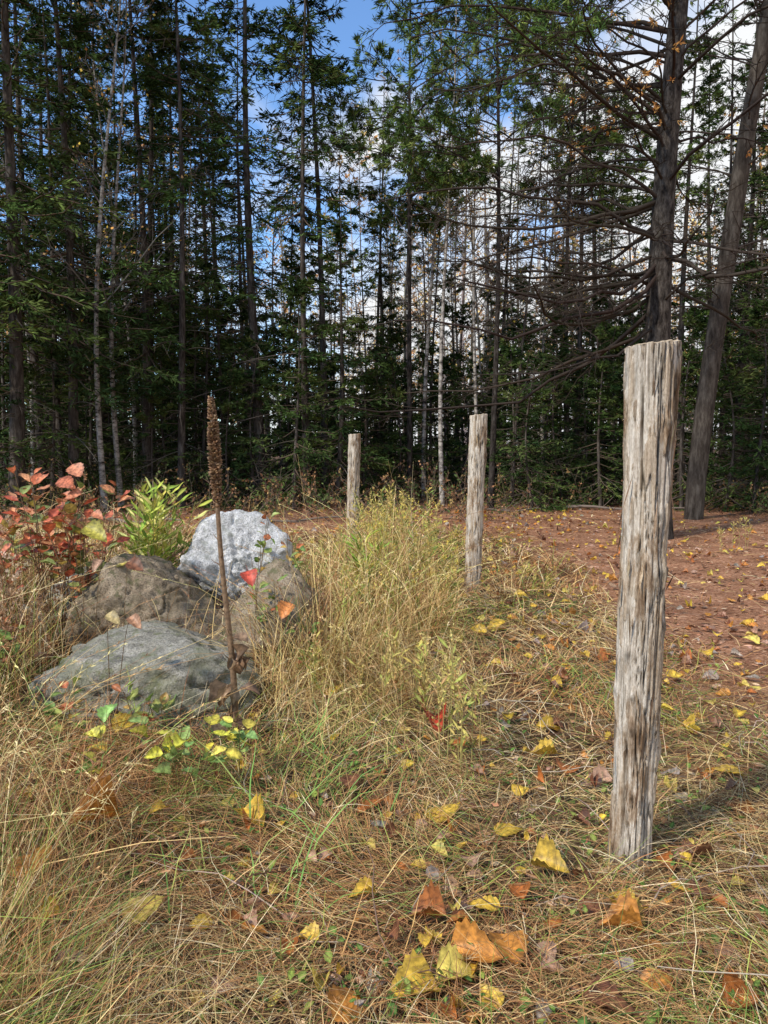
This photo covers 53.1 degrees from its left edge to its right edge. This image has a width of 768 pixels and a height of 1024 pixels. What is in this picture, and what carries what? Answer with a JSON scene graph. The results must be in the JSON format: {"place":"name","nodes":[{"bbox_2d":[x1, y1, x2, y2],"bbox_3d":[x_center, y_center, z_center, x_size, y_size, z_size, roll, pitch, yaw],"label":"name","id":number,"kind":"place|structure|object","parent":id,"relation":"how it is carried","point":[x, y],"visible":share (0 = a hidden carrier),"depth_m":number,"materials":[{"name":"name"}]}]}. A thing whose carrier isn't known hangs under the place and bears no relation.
{"place":"outdoors","nodes":[
{"label":"outdoors","id":0,"kind":"place"},
{"bbox_2d":[0,454,767,1023],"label":"dry grass","id":1,"kind":"structure","parent":0,"point":[10,994],"depth_m":2.77,"materials":[{"name":"beige plant"}]},
{"bbox_2d":[0,450,767,1023],"bbox_3d":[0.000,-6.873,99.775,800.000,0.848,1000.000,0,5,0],"label":"ground","id":2,"kind":"structure","parent":0,"point":[714,590],"depth_m":3.65,"materials":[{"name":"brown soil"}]},
{"bbox_2d":[0,16,51,501],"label":"birch tree","id":3,"kind":"object","parent":2,"relation":"on","point":[32,430],"visible":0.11,"depth_m":20.83,"materials":[{"name":"grey plant"}]},
{"bbox_2d":[0,363,57,520],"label":"fir tree","id":4,"kind":"object","parent":2,"relation":"on","point":[8,452],"visible":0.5,"depth_m":16.25,"materials":[{"name":"green plant"}]},
{"bbox_2d":[0,23,63,493],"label":"spruce tree","id":5,"kind":"object","parent":2,"relation":"on","point":[25,354],"visible":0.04,"depth_m":20.83,"materials":[{"name":"green plant"}]},
{"bbox_2d":[0,230,66,510],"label":"fir tree","id":6,"kind":"object","parent":2,"relation":"on","point":[2,378],"visible":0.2,"depth_m":18.76,"materials":[{"name":"green plant"}]},
{"bbox_2d":[0,0,91,462],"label":"spruce tree","id":7,"kind":"object","parent":2,"relation":"on","point":[16,233],"visible":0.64,"depth_m":16.30,"materials":[{"name":"green plant"}]},
{"bbox_2d":[0,1,101,501],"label":"spruce tree","id":8,"kind":"object","parent":2,"relation":"on","point":[28,39],"visible":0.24,"depth_m":19.23,"materials":[{"name":"green plant"}]},
{"bbox_2d":[15,567,97,639],"bbox_3d":[-2.510,0.894,5.971,0.737,0.892,0.982,4,6,38],"label":"boulder","id":9,"kind":"object","parent":2,"relation":"on","point":[67,604],"visible":0.06,"depth_m":5.83,"materials":[{"name":"grey stone"}]},
{"bbox_2d":[0,270,115,512],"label":"fir tree","id":10,"kind":"object","parent":2,"relation":"on","point":[54,354],"visible":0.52,"depth_m":17.66,"materials":[{"name":"green plant"}]},
{"bbox_2d":[0,0,132,496],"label":"dead spruce tree","id":11,"kind":"object","parent":2,"relation":"on","point":[57,400],"visible":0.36,"depth_m":18.61,"materials":[{"name":"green plant"}]},
{"bbox_2d":[0,466,133,649],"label":"raspberry bush","id":12,"kind":"object","parent":2,"relation":"on","point":[51,521],"visible":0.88,"depth_m":5.43,"materials":[{"name":"red plant"}]},
{"bbox_2d":[18,6,140,486],"bbox_3d":[-7.967,-6.532,20.641,3.137,12.993,3.720,0,5,3],"label":"dead spruce tree","id":13,"kind":"object","parent":2,"relation":"on","point":[60,9],"visible":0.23,"depth_m":20.52,"materials":[{"name":"brown wood"}]},
{"bbox_2d":[0,0,165,514],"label":"spruce tree","id":14,"kind":"object","parent":2,"relation":"on","point":[16,415],"visible":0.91,"depth_m":16.40,"materials":[{"name":"green plant"}]},
{"bbox_2d":[46,345,128,507],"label":"fir tree","id":15,"kind":"object","parent":2,"relation":"on","point":[87,418],"visible":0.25,"depth_m":19.36,"materials":[{"name":"green plant"}]},
{"bbox_2d":[0,0,178,507],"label":"spruce tree","id":16,"kind":"object","parent":2,"relation":"on","point":[73,413],"visible":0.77,"depth_m":17.40,"materials":[{"name":"green plant"}]},
{"bbox_2d":[0,512,185,682],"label":"dried aster","id":17,"kind":"object","parent":2,"relation":"on","point":[9,590],"visible":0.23,"depth_m":5.08,"materials":[{"name":"brown plant"}]},
{"bbox_2d":[26,0,176,499],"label":"birch tree","id":18,"kind":"object","parent":2,"relation":"on","point":[135,441],"visible":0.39,"depth_m":19.85,"materials":[{"name":"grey plant"}]},
{"bbox_2d":[30,0,210,511],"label":"birch tree","id":19,"kind":"object","parent":2,"relation":"on","point":[102,475],"visible":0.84,"depth_m":17.39,"materials":[{"name":"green plant"}]},
{"bbox_2d":[54,0,192,509],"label":"birch tree","id":20,"kind":"object","parent":2,"relation":"on","point":[119,483],"visible":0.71,"depth_m":17.94,"materials":[{"name":"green plant"}]},
{"bbox_2d":[46,0,223,482],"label":"spruce tree","id":21,"kind":"object","parent":2,"relation":"on","point":[151,132],"visible":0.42,"depth_m":20.41,"materials":[{"name":"green plant"}]},
{"bbox_2d":[47,0,232,506],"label":"spruce tree","id":22,"kind":"object","parent":2,"relation":"on","point":[145,311],"visible":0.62,"depth_m":18.63,"materials":[{"name":"green plant"}]},
{"bbox_2d":[62,553,221,653],"bbox_3d":[-1.647,0.836,5.548,1.085,1.124,0.863,2,5,21],"label":"boulder","id":23,"kind":"object","parent":2,"relation":"on","point":[114,585],"visible":0.52,"depth_m":5.29,"materials":[{"name":"grey stone"}]},
{"bbox_2d":[27,620,266,734],"bbox_3d":[-1.414,1.151,4.600,1.423,0.925,1.357,-1,-1,-9],"label":"boulder","id":24,"kind":"object","parent":2,"relation":"on","point":[159,637],"visible":0.46,"depth_m":4.15,"materials":[{"name":"grey stone"}]},
{"bbox_2d":[98,374,201,512],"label":"fir tree","id":25,"kind":"object","parent":2,"relation":"on","point":[161,411],"visible":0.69,"depth_m":18.43,"materials":[{"name":"green plant"}]},
{"bbox_2d":[114,313,210,505],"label":"fir tree","id":26,"kind":"object","parent":2,"relation":"on","point":[165,382],"visible":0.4,"depth_m":19.86,"materials":[{"name":"green plant"}]},
{"bbox_2d":[0,512,328,741],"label":"blackberry plant","id":27,"kind":"object","parent":2,"relation":"on","point":[164,701],"visible":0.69,"depth_m":4.37,"materials":[{"name":"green plant"}]},
{"bbox_2d":[74,703,257,803],"bbox_3d":[-0.948,1.040,3.340,0.806,0.355,0.379,0,5,0],"label":"poplar seedling","id":28,"kind":"object","parent":2,"relation":"on","point":[235,734],"visible":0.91,"depth_m":3.31,"materials":[{"name":"green plant"}]},
{"bbox_2d":[54,460,294,724],"bbox_3d":[-1.295,0.395,4.800,1.168,1.421,1.804,-3,6,-30],"label":"bramble vine","id":29,"kind":"object","parent":2,"relation":"on","point":[93,529],"visible":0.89,"depth_m":4.85,"materials":[{"name":"red plant"}]},
{"bbox_2d":[96,0,264,507],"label":"spruce tree","id":30,"kind":"object","parent":2,"relation":"on","point":[179,67],"visible":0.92,"depth_m":18.32,"materials":[{"name":"green plant"}]},
{"bbox_2d":[137,69,255,499],"bbox_3d":[-5.133,-5.994,20.529,2.701,11.928,3.113,-5,6,-42],"label":"dead spruce tree","id":31,"kind":"object","parent":2,"relation":"on","point":[184,114],"visible":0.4,"depth_m":20.61,"materials":[{"name":"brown plant"}]},
{"bbox_2d":[163,259,251,501],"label":"fir tree","id":32,"kind":"object","parent":2,"relation":"on","point":[209,360],"visible":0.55,"depth_m":20.02,"materials":[{"name":"green plant"}]},
{"bbox_2d":[156,0,286,502],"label":"dead spruce tree","id":33,"kind":"object","parent":2,"relation":"on","point":[194,47],"visible":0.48,"depth_m":20.23,"materials":[{"name":"brown wood"}]},
{"bbox_2d":[169,360,280,510],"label":"fir tree","id":34,"kind":"object","parent":2,"relation":"on","point":[235,373],"visible":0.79,"depth_m":18.93,"materials":[{"name":"green plant"}]},
{"bbox_2d":[207,396,260,744],"bbox_3d":[-0.743,0.366,3.797,0.249,1.864,0.258,0,5,0],"label":"mullein stalk","id":35,"kind":"object","parent":2,"relation":"on","point":[237,662],"visible":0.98,"depth_m":3.79,"materials":[{"name":"brown plant"}]},
{"bbox_2d":[177,509,295,610],"bbox_3d":[-1.222,0.474,6.227,1.053,0.981,0.710,-4,6,-42],"label":"boulder","id":36,"kind":"object","parent":2,"relation":"on","point":[239,527],"visible":0.52,"depth_m":5.99,"materials":[{"name":"white stone"}]},
{"bbox_2d":[0,666,475,1012],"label":"green grass","id":37,"kind":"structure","parent":2,"relation":"on","point":[250,805],"depth_m":2.98,"materials":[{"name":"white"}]},
{"bbox_2d":[159,0,340,504],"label":"spruce tree","id":38,"kind":"object","parent":2,"relation":"on","point":[251,266],"visible":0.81,"depth_m":19.21,"materials":[{"name":"green plant"}]},
{"bbox_2d":[116,477,394,613],"bbox_3d":[-1.052,0.314,6.621,2.410,1.288,0.792,-3,6,-30],"label":"willowherb plant","id":39,"kind":"object","parent":2,"relation":"on","point":[153,508],"visible":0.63,"depth_m":6.10,"materials":[{"name":"green plant"}]},
{"bbox_2d":[204,326,312,509],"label":"fir tree","id":40,"kind":"object","parent":2,"relation":"on","point":[250,342],"visible":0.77,"depth_m":19.28,"materials":[{"name":"green plant"}]},
{"bbox_2d":[213,559,318,672],"bbox_3d":[-0.858,0.938,5.454,0.840,1.194,0.896,-3,6,-30],"label":"boulder","id":41,"kind":"object","parent":2,"relation":"on","point":[282,566],"visible":0.32,"depth_m":5.23,"materials":[{"name":"grey stone"}]},
{"bbox_2d":[241,319,321,501],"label":"fir tree","id":42,"kind":"object","parent":2,"relation":"on","point":[278,431],"visible":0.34,"depth_m":20.46,"materials":[{"name":"green plant"}]},
{"bbox_2d":[240,273,345,511],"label":"fir tree","id":43,"kind":"object","parent":2,"relation":"on","point":[296,291],"visible":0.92,"depth_m":18.03,"materials":[{"name":"green plant"}]},
{"bbox_2d":[224,0,378,506],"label":"spruce tree","id":44,"kind":"object","parent":2,"relation":"on","point":[333,79],"visible":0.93,"depth_m":18.50,"materials":[{"name":"green plant"}]},
{"bbox_2d":[0,486,607,983],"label":"seed head grass","id":45,"kind":"structure","parent":2,"relation":"on","point":[64,820],"depth_m":4.17,"materials":[{"name":"beige plant"}]},
{"bbox_2d":[252,0,400,502],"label":"spruce tree","id":46,"kind":"object","parent":2,"relation":"on","point":[344,191],"visible":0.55,"depth_m":20.60,"materials":[{"name":"green plant"}]},
{"bbox_2d":[268,198,400,507],"bbox_3d":[-1.074,-3.774,19.061,3.570,7.729,3.001,2,5,23],"label":"fir tree","id":47,"kind":"object","parent":2,"relation":"on","point":[330,267],"visible":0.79,"depth_m":18.91,"materials":[{"name":"green plant"}]},
{"bbox_2d":[345,433,361,542],"bbox_3d":[-0.455,-0.277,11.460,0.264,1.900,0.248,-4,6,-40],"label":"wooden post","id":48,"kind":"object","parent":2,"relation":"on","point":[354,459],"visible":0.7,"depth_m":11.37,"materials":[{"name":"grey wood"}]},
{"bbox_2d":[319,316,418,502],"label":"fir tree","id":49,"kind":"object","parent":2,"relation":"on","point":[364,479],"visible":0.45,"depth_m":20.10,"materials":[{"name":"green plant"}]},
{"bbox_2d":[0,0,767,504],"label":"distant trees","id":50,"kind":"object","parent":2,"relation":"on","point":[454,420],"visible":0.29,"depth_m":24.08,"materials":[{"name":"green plant"}]},
{"bbox_2d":[0,455,767,522],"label":"undergrowth brush","id":51,"kind":"object","parent":2,"relation":"on","point":[452,493],"visible":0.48,"depth_m":17.46,"materials":[{"name":"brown plant"}]},
{"bbox_2d":[0,568,767,1023],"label":"ground cover plants","id":52,"kind":"object","parent":2,"relation":"on","point":[408,988],"visible":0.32,"depth_m":2.65,"materials":[{"name":"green plant"}]},
{"bbox_2d":[0,491,767,1023],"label":"fallen leaves","id":53,"kind":"object","parent":2,"relation":"on","point":[548,853],"depth_m":2.71,"materials":[{"name":"yellow plant"}]},
{"bbox_2d":[2,565,767,1023],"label":"dead twigs","id":54,"kind":"object","parent":2,"relation":"on","point":[416,809],"visible":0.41,"depth_m":2.62,"materials":[{"name":"brown wood"}]},
{"bbox_2d":[317,483,465,629],"bbox_3d":[0.082,0.249,8.804,1.974,1.080,5.621,0,5,0],"label":"goldenrod","id":55,"kind":"object","parent":2,"relation":"on","point":[382,517],"visible":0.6,"depth_m":7.97,"materials":[{"name":"yellow plant"}]},
{"bbox_2d":[359,350,454,503],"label":"fir tree","id":56,"kind":"object","parent":2,"relation":"on","point":[392,362],"visible":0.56,"depth_m":20.70,"materials":[{"name":"green plant"}]},
{"bbox_2d":[290,0,556,503],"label":"pine tree","id":57,"kind":"object","parent":2,"relation":"on","point":[356,116],"visible":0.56,"depth_m":19.84,"materials":[{"name":"green plant"}]},
{"bbox_2d":[371,10,509,500],"bbox_3d":[1.461,-6.837,21.247,3.610,13.450,2.396,5,7,45],"label":"birch tree","id":58,"kind":"object","parent":2,"relation":"on","point":[426,372],"visible":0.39,"depth_m":21.32,"materials":[{"name":"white plant"}]},
{"bbox_2d":[378,0,522,506],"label":"birch tree","id":59,"kind":"object","parent":2,"relation":"on","point":[440,442],"visible":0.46,"depth_m":19.27,"materials":[{"name":"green plant"}]},
{"bbox_2d":[440,27,508,414],"bbox_3d":[2.271,-6.368,20.407,2.109,12.747,3.127,0,5,1],"label":"birch tree","id":60,"kind":"object","parent":2,"relation":"on","point":[474,339],"visible":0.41,"depth_m":20.44,"materials":[{"name":"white plant"}]},
{"bbox_2d":[463,414,489,591],"bbox_3d":[0.955,-0.050,8.012,0.255,2.023,0.239,-4,6,-40],"label":"wooden post","id":61,"kind":"object","parent":2,"relation":"on","point":[477,453],"visible":0.89,"depth_m":7.94,"materials":[{"name":"grey wood"}]},
{"bbox_2d":[357,0,633,508],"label":"pine tree","id":62,"kind":"object","parent":2,"relation":"on","point":[433,173],"visible":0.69,"depth_m":17.21,"materials":[{"name":"green plant"}]},
{"bbox_2d":[456,329,579,509],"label":"fir tree","id":63,"kind":"object","parent":2,"relation":"on","point":[510,352],"visible":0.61,"depth_m":19.69,"materials":[{"name":"green plant"}]},
{"bbox_2d":[461,60,585,494],"bbox_3d":[3.681,-5.991,20.372,3.092,11.953,3.564,3,5,12],"label":"dead spruce tree","id":64,"kind":"object","parent":2,"relation":"on","point":[522,186],"visible":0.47,"depth_m":20.33,"materials":[{"name":"brown plant"}]},
{"bbox_2d":[304,516,751,772],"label":"yellow weeds","id":65,"kind":"object","parent":2,"relation":"on","point":[452,687],"visible":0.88,"depth_m":3.98,"materials":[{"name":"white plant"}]},
{"bbox_2d":[489,343,582,512],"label":"fir tree","id":66,"kind":"object","parent":2,"relation":"on","point":[521,449],"visible":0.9,"depth_m":18.63,"materials":[{"name":"green plant"}]},
{"bbox_2d":[486,319,595,503],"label":"fir tree","id":67,"kind":"object","parent":2,"relation":"on","point":[556,331],"visible":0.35,"depth_m":20.78,"materials":[{"name":"green plant"}]},
{"bbox_2d":[507,53,595,497],"bbox_3d":[4.612,-6.489,21.689,3.146,12.741,2.084,-1,5,-12],"label":"birch tree","id":68,"kind":"object","parent":2,"relation":"on","point":[543,341],"visible":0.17,"depth_m":21.53,"materials":[{"name":"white plant"}]},
{"bbox_2d":[340,0,767,539],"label":"pine tree","id":69,"kind":"object","parent":2,"relation":"on","point":[659,233],"visible":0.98,"depth_m":12.47,"materials":[{"name":"green plant"}]},
{"bbox_2d":[518,335,615,507],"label":"fir tree","id":70,"kind":"object","parent":2,"relation":"on","point":[561,350],"visible":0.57,"depth_m":20.22,"materials":[{"name":"green plant"}]},
{"bbox_2d":[503,0,639,488],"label":"dead spruce tree","id":71,"kind":"object","parent":2,"relation":"on","point":[579,345],"visible":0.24,"depth_m":20.94,"materials":[{"name":"brown plant"}]},
{"bbox_2d":[535,309,623,505],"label":"fir tree","id":72,"kind":"object","parent":2,"relation":"on","point":[584,396],"visible":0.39,"depth_m":20.78,"materials":[{"name":"green plant"}]},
{"bbox_2d":[537,321,623,509],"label":"fir tree","id":73,"kind":"object","parent":2,"relation":"on","point":[606,336],"visible":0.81,"depth_m":19.53,"materials":[{"name":"green plant"}]},
{"bbox_2d":[488,0,734,502],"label":"pine tree","id":74,"kind":"object","parent":2,"relation":"on","point":[646,142],"visible":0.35,"depth_m":19.79,"materials":[{"name":"green plant"}]},
{"bbox_2d":[565,323,683,504],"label":"fir tree","id":75,"kind":"object","parent":2,"relation":"on","point":[598,373],"visible":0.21,"depth_m":21.23,"materials":[{"name":"green plant"}]},
{"bbox_2d":[590,321,677,502],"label":"fir tree","id":76,"kind":"object","parent":2,"relation":"on","point":[624,330],"visible":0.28,"depth_m":20.84,"materials":[{"name":"green plant"}]},
{"bbox_2d":[603,339,682,872],"bbox_3d":[0.908,0.402,2.702,0.243,1.974,0.240,0,5,0],"label":"wooden post","id":77,"kind":"object","parent":2,"relation":"on","point":[652,378],"visible":0.91,"depth_m":2.63,"materials":[{"name":"grey wood"}]},
{"bbox_2d":[611,305,746,510],"bbox_3d":[7.345,-2.423,18.942,2.992,5.212,2.389,3,6,33],"label":"fir tree","id":78,"kind":"object","parent":2,"relation":"on","point":[701,321],"visible":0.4,"depth_m":18.79,"materials":[{"name":"green plant"}]},
{"bbox_2d":[606,0,767,502],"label":"spruce tree","id":79,"kind":"object","parent":2,"relation":"on","point":[707,79],"visible":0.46,"depth_m":20.31,"materials":[{"name":"green plant"}]},
{"bbox_2d":[618,0,767,519],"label":"leaning maple tree","id":80,"kind":"object","parent":2,"relation":"on","point":[720,297],"visible":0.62,"depth_m":15.87,"materials":[{"name":"brown plant"}]},
{"bbox_2d":[673,321,767,513],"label":"fir tree","id":81,"kind":"object","parent":2,"relation":"on","point":[749,443],"visible":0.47,"depth_m":18.22,"materials":[{"name":"green plant"}]},
{"bbox_2d":[689,70,767,463],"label":"spruce tree","id":82,"kind":"object","parent":2,"relation":"on","point":[760,222],"visible":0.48,"depth_m":20.64,"materials":[{"name":"green plant"}]},
{"bbox_2d":[701,64,767,493],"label":"dead spruce tree","id":83,"kind":"object","parent":2,"relation":"on","point":[754,174],"visible":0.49,"depth_m":20.93,"materials":[{"name":"brown plant"}]},
{"bbox_2d":[705,298,767,512],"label":"fir tree","id":84,"kind":"object","parent":2,"relation":"on","point":[749,349],"visible":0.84,"depth_m":17.80,"materials":[{"name":"green plant"}]},
{"bbox_2d":[715,81,767,383],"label":"spruce tree","id":85,"kind":"object","parent":2,"relation":"on","point":[752,276],"visible":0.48,"depth_m":18.27,"materials":[{"name":"green plant"}]},
{"bbox_2d":[720,308,767,491],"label":"fir tree","id":86,"kind":"object","parent":2,"relation":"on","point":[761,473],"visible":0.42,"depth_m":18.57,"materials":[{"name":"green plant"}]},
{"bbox_2d":[0,0,767,447],"label":"sky","id":87,"kind":"structure","parent":0,"point":[356,13],"materials":[{"name":"blue"}]}
]}

